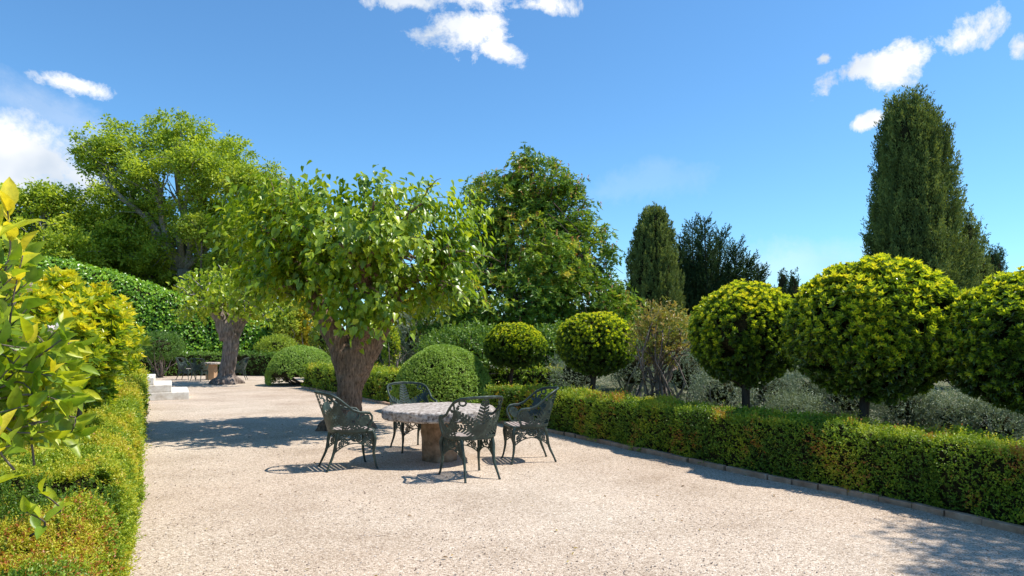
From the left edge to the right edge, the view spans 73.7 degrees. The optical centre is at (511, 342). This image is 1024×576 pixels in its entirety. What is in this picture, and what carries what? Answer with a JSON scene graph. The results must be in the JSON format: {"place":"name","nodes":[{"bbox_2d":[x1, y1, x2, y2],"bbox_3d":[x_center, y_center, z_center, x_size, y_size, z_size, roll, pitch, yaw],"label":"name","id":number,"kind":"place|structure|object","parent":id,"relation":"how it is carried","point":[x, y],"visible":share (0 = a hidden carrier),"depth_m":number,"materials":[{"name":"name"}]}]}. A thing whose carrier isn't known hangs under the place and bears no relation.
{"place":"outdoors","nodes":[
{"label":"outdoors","id":0,"kind":"place"},
{"bbox_2d":[0,0,1023,329],"label":"sky","id":1,"kind":"structure","parent":0,"point":[759,116],"materials":[{"name":"blue"}]},
{"bbox_2d":[128,376,1023,575],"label":"gravel path","id":2,"kind":"structure","parent":0,"point":[258,404],"depth_m":5.77,"materials":[{"name":"beige gravel"}]},
{"bbox_2d":[0,177,101,539],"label":"citrus shrub","id":3,"kind":"object","parent":2,"relation":"on","point":[43,380],"visible":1,"depth_m":1.87,"materials":[{"name":"green plant"}]},
{"bbox_2d":[0,265,151,417],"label":"yellow shrub","id":4,"kind":"object","parent":2,"relation":"on","point":[113,355],"visible":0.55,"depth_m":4.70,"materials":[{"name":"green plant"}]},
{"bbox_2d":[83,286,143,390],"bbox_3d":[-4.457,0.448,6.453,1.620,2.100,2.053,0,0,0],"label":"yellow shrub","id":5,"kind":"object","parent":2,"relation":"on","point":[124,371],"depth_m":6.83,"materials":[{"name":"green plant"}]},
{"bbox_2d":[120,349,142,383],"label":"yellow shrub","id":6,"kind":"object","parent":2,"relation":"on","point":[134,369],"visible":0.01,"depth_m":8.97,"materials":[{"name":"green plant"}]},
{"bbox_2d":[147,374,188,400],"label":"stone steps","id":7,"kind":"structure","parent":2,"relation":"on","point":[162,390],"depth_m":17.25,"materials":[{"name":"white stone"}]},
{"bbox_2d":[176,357,195,379],"bbox_3d":[-12.668,1.018,26.405,0.660,0.880,0.599,0,0,6],"label":"garden chair","id":8,"kind":"object","parent":2,"relation":"on","point":[183,365],"visible":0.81,"depth_m":26.21,"materials":[{"name":"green metal"}]},
{"bbox_2d":[189,358,208,381],"bbox_3d":[-11.720,1.018,25.502,0.599,0.880,0.660,0,0,0],"label":"garden chair","id":9,"kind":"object","parent":2,"relation":"on","point":[194,367],"visible":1,"depth_m":25.34,"materials":[{"name":"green metal"}]},
{"bbox_2d":[201,362,219,379],"bbox_3d":[-11.608,1.117,26.415,0.728,0.706,0.758,0,0,0],"label":"stone table","id":10,"kind":"object","parent":2,"relation":"on","point":[212,370],"visible":0.73,"depth_m":26.24,"materials":[{"name":"stone"}]},
{"bbox_2d":[166,257,292,384],"bbox_3d":[-9.978,-0.769,23.809,5.342,4.737,3.782,0,0,0],"label":"mulberry tree","id":11,"kind":"object","parent":2,"relation":"on","point":[231,324],"visible":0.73,"depth_m":23.59,"materials":[{"name":"green plant"}]},
{"bbox_2d":[235,357,249,379],"bbox_3d":[-10.503,1.018,26.410,0.660,0.880,0.599,0,0,-12],"label":"garden chair","id":12,"kind":"object","parent":2,"relation":"on","point":[243,365],"visible":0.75,"depth_m":26.24,"materials":[{"name":"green metal"}]},
{"bbox_2d":[314,391,377,472],"bbox_3d":[-1.944,1.004,7.896,0.680,0.907,0.618,0,0,-28],"label":"garden chair","id":13,"kind":"object","parent":2,"relation":"on","point":[346,426],"visible":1,"depth_m":7.73,"materials":[{"name":"green metal"}]},
{"bbox_2d":[198,160,510,430],"bbox_3d":[-2.688,-0.771,11.438,5.347,4.660,4.245,0,0,0],"label":"mulberry tree","id":14,"kind":"object","parent":2,"relation":"on","point":[356,253],"visible":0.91,"depth_m":10.62,"materials":[{"name":"green plant"}]},
{"bbox_2d":[387,381,436,452],"bbox_3d":[-1.385,1.004,9.343,0.617,0.907,0.680,0,0,-30],"label":"garden chair","id":15,"kind":"object","parent":2,"relation":"on","point":[423,396],"visible":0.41,"depth_m":9.53,"materials":[{"name":"green metal"}]},
{"bbox_2d":[381,402,494,462],"bbox_3d":[-0.890,1.129,8.431,1.400,0.682,1.443,0,0,0],"label":"stone table","id":16,"kind":"object","parent":2,"relation":"on","point":[425,416],"visible":0.68,"depth_m":8.21,"materials":[{"name":"grey stone"}]},
{"bbox_2d":[438,395,502,482],"bbox_3d":[-0.425,1.004,7.337,0.617,0.907,0.680,0,0,-30],"label":"garden chair","id":17,"kind":"object","parent":2,"relation":"on","point":[485,431],"visible":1,"depth_m":7.18,"materials":[{"name":"green metal"}]},
{"bbox_2d":[501,386,558,464],"bbox_3d":[0.248,1.004,8.432,0.680,0.907,0.617,0,0,-14],"label":"garden chair","id":18,"kind":"object","parent":2,"relation":"on","point":[528,423],"visible":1,"depth_m":8.27,"materials":[{"name":"green metal"}]},
{"bbox_2d":[202,418,911,575],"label":"fallen leaves","id":19,"kind":"object","parent":2,"relation":"on","point":[510,501],"visible":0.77,"depth_m":5.90,"materials":[{"name":"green plant"}]},
{"bbox_2d":[301,386,1023,534],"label":"kerb","id":20,"kind":"structure","parent":2,"relation":"on","point":[987,522],"depth_m":6.76,"materials":[{"name":"stone"}]},
{"bbox_2d":[318,347,1004,427],"bbox_3d":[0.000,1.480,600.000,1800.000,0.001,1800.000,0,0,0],"label":"ground","id":21,"kind":"structure","parent":0,"point":[605,389],"depth_m":21.92,"materials":[{"name":"soil"}]},
{"bbox_2d":[0,177,123,268],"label":"tall tree","id":22,"kind":"object","parent":21,"relation":"on","point":[63,216],"visible":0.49,"depth_m":35.67,"materials":[{"name":"green plant"}]},
{"bbox_2d":[0,364,151,575],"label":"box hedge","id":23,"kind":"object","parent":21,"relation":"on","point":[93,529],"visible":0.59,"depth_m":3.23,"materials":[{"name":"green plant"}]},
{"bbox_2d":[74,204,176,291],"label":"tall tree","id":24,"kind":"object","parent":21,"relation":"on","point":[171,285],"visible":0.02,"depth_m":39.21,"materials":[{"name":"green plant"}]},
{"bbox_2d":[2,254,319,354],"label":"ivy bank","id":25,"kind":"structure","parent":21,"relation":"on","point":[152,303],"depth_m":32.25,"materials":[{"name":"green plant"}]},
{"bbox_2d":[64,107,260,295],"bbox_3d":[-19.692,-5.655,38.647,11.932,14.427,9.435,0,0,0],"label":"tall tree","id":26,"kind":"object","parent":21,"relation":"on","point":[176,156],"visible":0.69,"depth_m":36.94,"materials":[{"name":"green plant"}]},
{"bbox_2d":[139,330,187,377],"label":"round shrub","id":27,"kind":"object","parent":21,"relation":"on","point":[160,348],"visible":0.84,"depth_m":28.01,"materials":[{"name":"green plant"}]},
{"bbox_2d":[165,210,246,290],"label":"tree","id":28,"kind":"object","parent":21,"relation":"on","point":[192,227],"visible":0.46,"depth_m":35.40,"materials":[{"name":"green plant"}]},
{"bbox_2d":[139,346,276,375],"bbox_3d":[-13.805,0.842,29.521,8.898,1.390,2.582,0,0,-14],"label":"box hedge","id":29,"kind":"object","parent":21,"relation":"on","point":[257,364],"visible":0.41,"depth_m":29.71,"materials":[{"name":"green plant"}]},
{"bbox_2d":[252,333,297,354],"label":"round shrub","id":30,"kind":"object","parent":21,"relation":"on","point":[270,343],"visible":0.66,"depth_m":30.57,"materials":[{"name":"green plant"}]},
{"bbox_2d":[216,156,339,298],"bbox_3d":[-11.649,-4.092,35.971,8.013,11.306,5.197,0,0,0],"label":"tall tree","id":31,"kind":"object","parent":21,"relation":"on","point":[247,180],"visible":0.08,"depth_m":35.32,"materials":[{"name":"green plant"}]},
{"bbox_2d":[267,299,310,344],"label":"golden tree","id":32,"kind":"object","parent":21,"relation":"on","point":[288,326],"visible":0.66,"depth_m":32.95,"materials":[{"name":"green plant"}]},
{"bbox_2d":[264,344,331,385],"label":"dome bush","id":33,"kind":"object","parent":21,"relation":"on","point":[284,364],"visible":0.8,"depth_m":22.68,"materials":[{"name":"green plant"}]},
{"bbox_2d":[283,297,319,346],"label":"golden tree","id":34,"kind":"object","parent":21,"relation":"on","point":[305,331],"visible":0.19,"depth_m":33.22,"materials":[{"name":"green plant"}]},
{"bbox_2d":[307,325,330,356],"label":"round shrub","id":35,"kind":"object","parent":21,"relation":"on","point":[320,342],"visible":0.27,"depth_m":26.69,"materials":[{"name":"green plant"}]},
{"bbox_2d":[300,359,403,402],"bbox_3d":[-4.405,0.975,19.152,1.386,1.086,7.043,0,0,-33],"label":"box hedge","id":36,"kind":"object","parent":21,"relation":"on","point":[319,375],"visible":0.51,"depth_m":17.77,"materials":[{"name":"green plant"}]},
{"bbox_2d":[375,333,404,364],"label":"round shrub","id":37,"kind":"object","parent":21,"relation":"on","point":[379,361],"visible":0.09,"depth_m":23.29,"materials":[{"name":"green plant"}]},
{"bbox_2d":[379,324,405,369],"bbox_3d":[-3.718,0.434,21.001,0.783,2.173,0.693,0,0,13],"label":"clipped cone","id":38,"kind":"object","parent":21,"relation":"on","point":[392,347],"visible":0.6,"depth_m":20.91,"materials":[{"name":"green plant"}]},
{"bbox_2d":[393,299,425,361],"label":"golden tree","id":39,"kind":"object","parent":21,"relation":"on","point":[406,318],"depth_m":35.59,"materials":[{"name":"green plant"}]},
{"bbox_2d":[396,312,435,361],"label":"olive tree","id":40,"kind":"object","parent":21,"relation":"on","point":[407,344],"visible":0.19,"depth_m":25.53,"materials":[{"name":"green plant"}]},
{"bbox_2d":[391,343,494,404],"bbox_3d":[-1.459,0.779,14.600,2.249,1.531,2.222,0,0,0],"label":"dome bush","id":41,"kind":"object","parent":21,"relation":"on","point":[446,373],"visible":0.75,"depth_m":13.90,"materials":[{"name":"green plant"}]},
{"bbox_2d":[410,318,503,373],"bbox_3d":[-1.218,0.406,18.970,3.122,2.239,3.112,0,0,-32],"label":"thicket","id":42,"kind":"object","parent":21,"relation":"on","point":[462,334],"visible":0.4,"depth_m":18.28,"materials":[{"name":"green plant"}]},
{"bbox_2d":[373,359,578,388],"bbox_3d":[-2.040,0.992,20.836,9.752,1.088,1.614,0,0,41],"label":"box hedge","id":43,"kind":"object","parent":21,"relation":"on","point":[541,375],"visible":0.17,"depth_m":18.38,"materials":[{"name":"green plant"}]},
{"bbox_2d":[483,322,548,384],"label":"ball tree","id":44,"kind":"object","parent":21,"relation":"on","point":[513,346],"visible":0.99,"depth_m":14.19,"materials":[{"name":"green plant"}]},
{"bbox_2d":[408,142,647,363],"bbox_3d":[0.517,-2.556,22.417,8.035,8.238,5.046,0,0,0],"label":"chestnut tree","id":45,"kind":"object","parent":21,"relation":"on","point":[555,264],"visible":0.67,"depth_m":22.00,"materials":[{"name":"green plant"}]},
{"bbox_2d":[519,318,564,370],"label":"thicket","id":46,"kind":"object","parent":21,"relation":"on","point":[548,333],"visible":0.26,"depth_m":18.88,"materials":[{"name":"green plant"}]},
{"bbox_2d":[547,355,617,391],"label":"olive shrub","id":47,"kind":"object","parent":21,"relation":"on","point":[572,378],"visible":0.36,"depth_m":15.27,"materials":[{"name":"green plant"}]},
{"bbox_2d":[555,311,637,394],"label":"ball tree","id":48,"kind":"object","parent":21,"relation":"on","point":[593,345],"visible":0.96,"depth_m":11.55,"materials":[{"name":"green plant"}]},
{"bbox_2d":[602,336,667,397],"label":"olive shrub","id":49,"kind":"object","parent":21,"relation":"on","point":[631,373],"visible":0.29,"depth_m":13.76,"materials":[{"name":"green plant"}]},
{"bbox_2d":[611,321,672,390],"bbox_3d":[3.678,0.429,21.009,2.831,2.196,2.940,0,0,0],"label":"thicket","id":50,"kind":"object","parent":21,"relation":"on","point":[639,348],"depth_m":20.74,"materials":[{"name":"green plant"}]},
{"bbox_2d":[623,201,686,370],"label":"cypress","id":51,"kind":"object","parent":21,"relation":"on","point":[651,259],"visible":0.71,"depth_m":34.28,"materials":[{"name":"green plant"}]},
{"bbox_2d":[623,297,690,401],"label":"drying tree","id":52,"kind":"object","parent":21,"relation":"on","point":[655,347],"visible":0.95,"depth_m":10.26,"materials":[{"name":"green plant"}]},
{"bbox_2d":[650,340,709,403],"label":"olive shrub","id":53,"kind":"object","parent":21,"relation":"on","point":[687,362],"visible":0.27,"depth_m":12.75,"materials":[{"name":"green plant"}]},
{"bbox_2d":[660,311,710,381],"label":"thicket","id":54,"kind":"object","parent":21,"relation":"on","point":[691,316],"visible":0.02,"depth_m":23.70,"materials":[{"name":"green plant"}]},
{"bbox_2d":[682,367,760,407],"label":"olive shrub","id":55,"kind":"object","parent":21,"relation":"on","point":[716,391],"visible":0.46,"depth_m":11.31,"materials":[{"name":"green plant"}]},
{"bbox_2d":[675,212,770,322],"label":"ragged conifer","id":56,"kind":"object","parent":21,"relation":"on","point":[703,271],"visible":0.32,"depth_m":37.39,"materials":[{"name":"green plant"}]},
{"bbox_2d":[687,278,796,408],"bbox_3d":[3.157,0.314,9.195,1.597,2.344,1.524,0,0,0],"label":"ball tree","id":57,"kind":"object","parent":21,"relation":"on","point":[734,334],"visible":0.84,"depth_m":8.75,"materials":[{"name":"green plant"}]},
{"bbox_2d":[483,379,1023,525],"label":"box hedge","id":58,"kind":"object","parent":21,"relation":"on","point":[972,471],"visible":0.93,"depth_m":6.88,"materials":[{"name":"green plant"}]},
{"bbox_2d":[731,364,792,405],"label":"olive shrub","id":59,"kind":"object","parent":21,"relation":"on","point":[755,396],"visible":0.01,"depth_m":14.92,"materials":[{"name":"green plant"}]},
{"bbox_2d":[736,370,809,412],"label":"olive shrub","id":60,"kind":"object","parent":21,"relation":"on","point":[764,389],"visible":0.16,"depth_m":11.78,"materials":[{"name":"green plant"}]},
{"bbox_2d":[772,267,793,298],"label":"cypress","id":61,"kind":"object","parent":21,"relation":"on","point":[783,282],"visible":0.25,"depth_m":74.82,"materials":[{"name":"green plant"}]},
{"bbox_2d":[787,267,802,298],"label":"cypress","id":62,"kind":"object","parent":21,"relation":"on","point":[793,282],"visible":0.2,"depth_m":74.67,"materials":[{"name":"green plant"}]},
{"bbox_2d":[759,387,834,419],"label":"olive shrub","id":63,"kind":"object","parent":21,"relation":"on","point":[794,400],"visible":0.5,"depth_m":9.88,"materials":[{"name":"green plant"}]},
{"bbox_2d":[769,366,850,412],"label":"olive shrub","id":64,"kind":"object","parent":21,"relation":"on","point":[803,384],"visible":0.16,"depth_m":10.97,"materials":[{"name":"green plant"}]},
{"bbox_2d":[804,378,883,420],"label":"olive shrub","id":65,"kind":"object","parent":21,"relation":"on","point":[846,404],"visible":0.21,"depth_m":10.04,"materials":[{"name":"green plant"}]},
{"bbox_2d":[777,252,962,423],"bbox_3d":[4.072,0.239,7.692,1.954,2.494,1.975,0,0,0],"label":"ball tree","id":66,"kind":"object","parent":21,"relation":"on","point":[865,329],"visible":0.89,"depth_m":7.11,"materials":[{"name":"green plant"}]},
{"bbox_2d":[869,386,954,428],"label":"olive shrub","id":67,"kind":"object","parent":21,"relation":"on","point":[901,411],"visible":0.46,"depth_m":9.20,"materials":[{"name":"green plant"}]},
{"bbox_2d":[858,82,985,290],"bbox_3d":[18.008,-4.873,30.052,5.023,12.846,4.846,0,0,0],"label":"cypress","id":68,"kind":"object","parent":21,"relation":"on","point":[915,212],"visible":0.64,"depth_m":28.98,"materials":[{"name":"green plant"}]},
{"bbox_2d":[909,381,1005,432],"bbox_3d":[5.878,1.002,8.991,1.117,1.052,1.139,0,0,0],"label":"olive shrub","id":69,"kind":"object","parent":21,"relation":"on","point":[945,417],"visible":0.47,"depth_m":8.86,"materials":[{"name":"green plant"}]},
{"bbox_2d":[959,203,997,286],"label":"cypress","id":70,"kind":"object","parent":21,"relation":"on","point":[970,229],"visible":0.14,"depth_m":30.16,"materials":[{"name":"green plant"}]},
{"bbox_2d":[936,266,1023,416],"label":"ball tree","id":71,"kind":"object","parent":21,"relation":"on","point":[985,341],"visible":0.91,"depth_m":6.50,"materials":[{"name":"green plant"}]},
{"bbox_2d":[941,394,1023,442],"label":"olive shrub","id":72,"kind":"object","parent":21,"relation":"on","point":[1003,424],"visible":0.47,"depth_m":8.45,"materials":[{"name":"green plant"}]},
{"bbox_2d":[984,240,1008,276],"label":"cypress","id":73,"kind":"object","parent":21,"relation":"on","point":[997,256],"visible":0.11,"depth_m":37.71,"materials":[{"name":"green plant"}]}
]}

